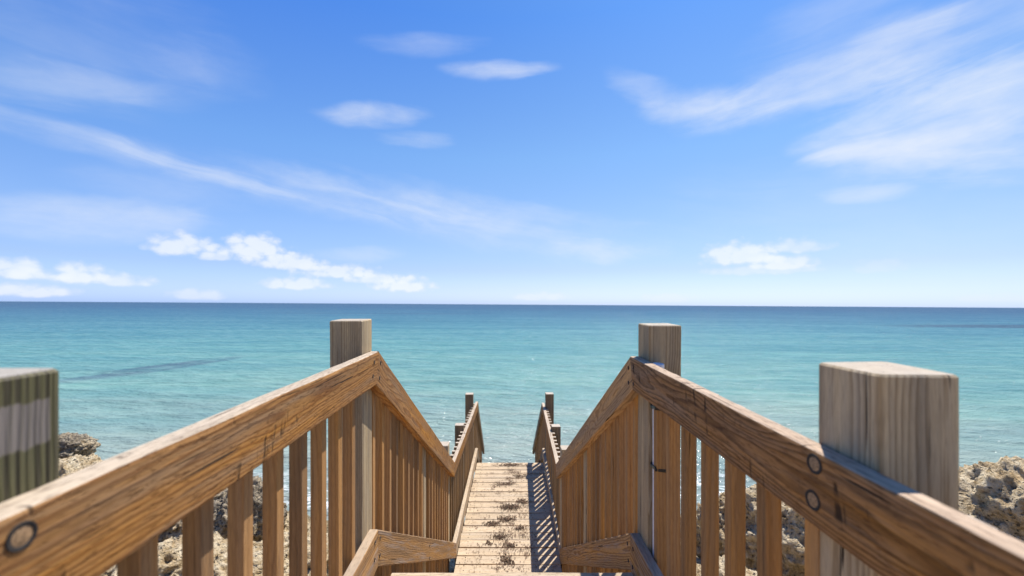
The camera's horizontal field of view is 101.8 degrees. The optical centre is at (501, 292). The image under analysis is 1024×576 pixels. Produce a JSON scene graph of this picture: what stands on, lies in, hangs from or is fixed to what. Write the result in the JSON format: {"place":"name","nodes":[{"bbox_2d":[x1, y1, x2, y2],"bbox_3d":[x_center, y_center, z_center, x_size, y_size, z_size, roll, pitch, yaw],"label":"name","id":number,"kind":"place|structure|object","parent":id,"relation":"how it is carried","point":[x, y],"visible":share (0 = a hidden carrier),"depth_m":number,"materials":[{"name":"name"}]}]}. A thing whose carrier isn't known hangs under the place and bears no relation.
{"place":"outdoors","nodes":[
{"label":"outdoors","id":0,"kind":"place"},
{"bbox_2d":[287,511,700,572],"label":"ground","id":1,"kind":"structure","parent":0,"point":[452,564],"depth_m":6.18,"materials":[{"name":"beige stone"}]},
{"bbox_2d":[60,432,99,458],"bbox_3d":[-9.166,3.331,8.502,1.446,0.981,1.264,1,-3,-23],"label":"boulder","id":2,"kind":"object","parent":1,"relation":"on","point":[71,444],"visible":0.24,"depth_m":8.53,"materials":[{"name":"stone"}]},
{"bbox_2d":[60,453,102,477],"bbox_3d":[-8.195,3.511,7.865,1.183,0.735,1.161,0,-2,13],"label":"boulder","id":3,"kind":"object","parent":1,"relation":"on","point":[72,464],"visible":0.21,"depth_m":7.88,"materials":[{"name":"stone"}]},
{"bbox_2d":[102,538,181,575],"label":"boulder","id":4,"kind":"object","parent":1,"relation":"on","point":[169,559],"visible":0.21,"depth_m":4.72,"materials":[{"name":"beige stone"}]},
{"bbox_2d":[0,319,378,575],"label":"railing","id":5,"kind":"object","parent":1,"relation":"on","point":[123,512],"visible":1,"depth_m":0.81,"materials":[{"name":"brown wood"}]},
{"bbox_2d":[158,488,227,541],"bbox_3d":[-4.933,3.622,6.749,1.474,1.002,1.374,2,-2,-41],"label":"boulder","id":6,"kind":"object","parent":1,"relation":"on","point":[174,532],"visible":0.03,"depth_m":6.20,"materials":[{"name":"stone"}]},
{"bbox_2d":[169,531,288,575],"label":"boulder","id":7,"kind":"object","parent":1,"relation":"on","point":[220,555],"visible":0.25,"depth_m":5.08,"materials":[{"name":"beige stone"}]},
{"bbox_2d":[214,475,287,541],"bbox_3d":[-4.003,3.448,6.524,1.198,1.183,1.126,10,-11,-15],"label":"boulder","id":8,"kind":"object","parent":1,"relation":"on","point":[220,514],"visible":0.13,"depth_m":6.21,"materials":[{"name":"stone"}]},
{"bbox_2d":[261,531,327,575],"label":"boulder","id":9,"kind":"object","parent":1,"relation":"on","point":[286,543],"visible":0.05,"depth_m":5.42,"materials":[{"name":"beige stone"}]},
{"bbox_2d":[284,515,310,535],"bbox_3d":[-3.751,4.164,7.054,0.963,0.648,0.991,0,-2,20],"label":"boulder","id":10,"kind":"object","parent":1,"relation":"on","point":[286,527],"visible":0.02,"depth_m":7.03,"materials":[{"name":"stone"}]},
{"bbox_2d":[369,351,455,575],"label":"railing","id":11,"kind":"object","parent":1,"relation":"on","point":[413,466],"visible":0.99,"depth_m":2.47,"materials":[{"name":"brown wood"}]},
{"bbox_2d":[441,393,477,572],"bbox_3d":[-0.549,3.159,5.772,0.220,3.021,2.839,0,-2,2],"label":"railing","id":12,"kind":"object","parent":1,"relation":"on","point":[464,455],"visible":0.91,"depth_m":5.45,"materials":[{"name":"brown wood"}]},
{"bbox_2d":[475,405,484,469],"bbox_3d":[-0.472,3.550,8.370,0.185,3.243,2.470,0,-2,0],"label":"railing","id":13,"kind":"object","parent":1,"relation":"on","point":[479,443],"visible":0.43,"depth_m":7.95,"materials":[{"name":"brown wood"}]},
{"bbox_2d":[454,463,561,572],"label":"landing deck","id":14,"kind":"structure","parent":1,"relation":"on","point":[539,506],"depth_m":5.08,"materials":[{"name":"beige wood"}]},
{"bbox_2d":[481,519,503,526],"bbox_3d":[-0.107,2.822,5.092,0.262,0.022,0.162,0,-2,14],"label":"seaweed clump","id":15,"kind":"object","parent":14,"relation":"on","point":[493,523],"visible":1,"depth_m":5.08,"materials":[{"name":"brown plant"}]},
{"bbox_2d":[493,533,506,539],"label":"seaweed clump","id":16,"kind":"object","parent":14,"relation":"on","point":[498,536],"visible":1,"depth_m":4.81,"materials":[{"name":"brown plant"}]},
{"bbox_2d":[494,514,515,523],"bbox_3d":[0.067,2.823,5.181,0.344,0.023,0.216,0,-2,0],"label":"seaweed clump","id":17,"kind":"object","parent":14,"relation":"on","point":[508,518],"visible":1,"depth_m":5.19,"materials":[{"name":"brown plant"}]},
{"bbox_2d":[496,481,513,486],"bbox_3d":[0.067,2.822,6.129,0.339,0.021,0.172,0,-2,0],"label":"seaweed clump","id":18,"kind":"object","parent":14,"relation":"on","point":[501,483],"visible":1,"depth_m":6.12,"materials":[{"name":"brown plant"}]},
{"bbox_2d":[497,554,515,567],"bbox_3d":[0.063,2.823,4.408,0.206,0.023,0.220,0,-2,15],"label":"seaweed clump","id":19,"kind":"object","parent":14,"relation":"on","point":[506,559],"visible":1,"depth_m":4.39,"materials":[{"name":"brown plant"}]},
{"bbox_2d":[494,502,523,512],"bbox_3d":[0.094,2.823,5.486,0.424,0.025,0.303,2,-2,-38],"label":"seaweed clump","id":20,"kind":"object","parent":14,"relation":"on","point":[507,506],"visible":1,"depth_m":5.48,"materials":[{"name":"brown plant"}]},
{"bbox_2d":[458,463,561,572],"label":"seaweed litter","id":21,"kind":"object","parent":14,"relation":"on","point":[510,479],"visible":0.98,"depth_m":4.88,"materials":[{"name":"brown plant"}]},
{"bbox_2d":[502,542,517,548],"bbox_3d":[0.115,2.823,4.649,0.216,0.021,0.143,0,-2,0],"label":"seaweed clump","id":22,"kind":"object","parent":14,"relation":"on","point":[509,544],"visible":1,"depth_m":4.65,"materials":[{"name":"brown plant"}]},
{"bbox_2d":[502,462,526,466],"bbox_3d":[0.159,2.823,6.831,0.516,0.024,0.179,0,-2,0],"label":"seaweed clump","id":23,"kind":"object","parent":14,"relation":"on","point":[513,465],"visible":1,"depth_m":6.82,"materials":[{"name":"brown plant"}]},
{"bbox_2d":[512,524,526,530],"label":"seaweed clump","id":24,"kind":"object","parent":14,"relation":"on","point":[518,527],"visible":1,"depth_m":4.98,"materials":[{"name":"brown plant"}]},
{"bbox_2d":[514,497,530,505],"bbox_3d":[0.294,2.823,5.621,0.253,0.024,0.214,0,-2,0],"label":"seaweed clump","id":25,"kind":"object","parent":14,"relation":"on","point":[523,501],"visible":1,"depth_m":5.62,"materials":[{"name":"brown plant"}]},
{"bbox_2d":[390,572,632,575],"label":"walkway deck","id":26,"kind":"structure","parent":1,"relation":"on","point":[506,574],"depth_m":1.78,"materials":[{"name":"beige wood"}]},
{"bbox_2d":[532,404,544,464],"bbox_3d":[0.803,3.560,8.369,0.189,3.223,2.470,0,-2,1],"label":"railing","id":27,"kind":"object","parent":1,"relation":"on","point":[539,443],"visible":0.4,"depth_m":8.00,"materials":[{"name":"brown wood"}]},
{"bbox_2d":[542,392,568,568],"bbox_3d":[0.735,3.155,5.771,0.192,3.026,2.832,0,-2,2],"label":"railing","id":28,"kind":"object","parent":1,"relation":"on","point":[553,450],"visible":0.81,"depth_m":5.58,"materials":[{"name":"brown wood"}]},
{"bbox_2d":[556,356,639,572],"bbox_3d":[0.658,1.961,3.152,0.163,3.282,2.802,0,-2,1],"label":"railing","id":29,"kind":"object","parent":1,"relation":"on","point":[597,467],"visible":0.98,"depth_m":2.45,"materials":[{"name":"beige wood"}]},
{"bbox_2d":[680,513,700,557],"bbox_3d":[3.270,4.037,6.782,0.890,0.935,0.884,0,-2,8],"label":"boulder","id":30,"kind":"object","parent":1,"relation":"on","point":[698,544],"visible":0.06,"depth_m":6.54,"materials":[{"name":"stone"}]},
{"bbox_2d":[696,563,700,575],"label":"boulder","id":31,"kind":"object","parent":1,"relation":"on","point":[698,572],"visible":0.06,"depth_m":5.10,"materials":[{"name":"beige stone"}]},
{"bbox_2d":[696,492,724,555],"bbox_3d":[3.504,3.638,6.237,1.113,1.279,1.062,1,-2,-20],"label":"boulder","id":32,"kind":"object","parent":1,"relation":"on","point":[721,523],"visible":0.13,"depth_m":6.07,"materials":[{"name":"beige stone"}]},
{"bbox_2d":[698,555,756,575],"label":"boulder","id":33,"kind":"object","parent":1,"relation":"on","point":[750,572],"visible":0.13,"depth_m":4.99,"materials":[{"name":"stone"}]},
{"bbox_2d":[746,484,804,575],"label":"boulder","id":34,"kind":"object","parent":1,"relation":"on","point":[793,542],"visible":0.2,"depth_m":5.04,"materials":[{"name":"stone"}]},
{"bbox_2d":[630,323,1023,575],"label":"railing","id":35,"kind":"object","parent":1,"relation":"on","point":[868,485],"visible":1,"depth_m":0.78,"materials":[{"name":"brown wood"}]},
{"bbox_2d":[650,363,665,557],"bbox_3d":[0.636,1.019,1.678,0.070,1.461,0.128,0,-2,0],"label":"drain pipe","id":36,"kind":"object","parent":35,"relation":"attached to","point":[652,406],"visible":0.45,"depth_m":1.70,"materials":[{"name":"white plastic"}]},
{"bbox_2d":[959,456,1023,542],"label":"boulder","id":37,"kind":"object","parent":1,"relation":"on","point":[992,495],"visible":0.47,"depth_m":5.59,"materials":[{"name":"beige stone"}]},
{"bbox_2d":[0,301,1023,522],"bbox_3d":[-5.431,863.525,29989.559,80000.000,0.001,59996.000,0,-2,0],"label":"water","id":38,"kind":"structure","parent":0,"point":[133,375],"depth_m":39.26,"materials":[{"name":"teal liquid"}]},
{"bbox_2d":[0,0,1023,307],"label":"sky","id":39,"kind":"structure","parent":0,"point":[832,153],"materials":[{"name":"blue"}]}
]}

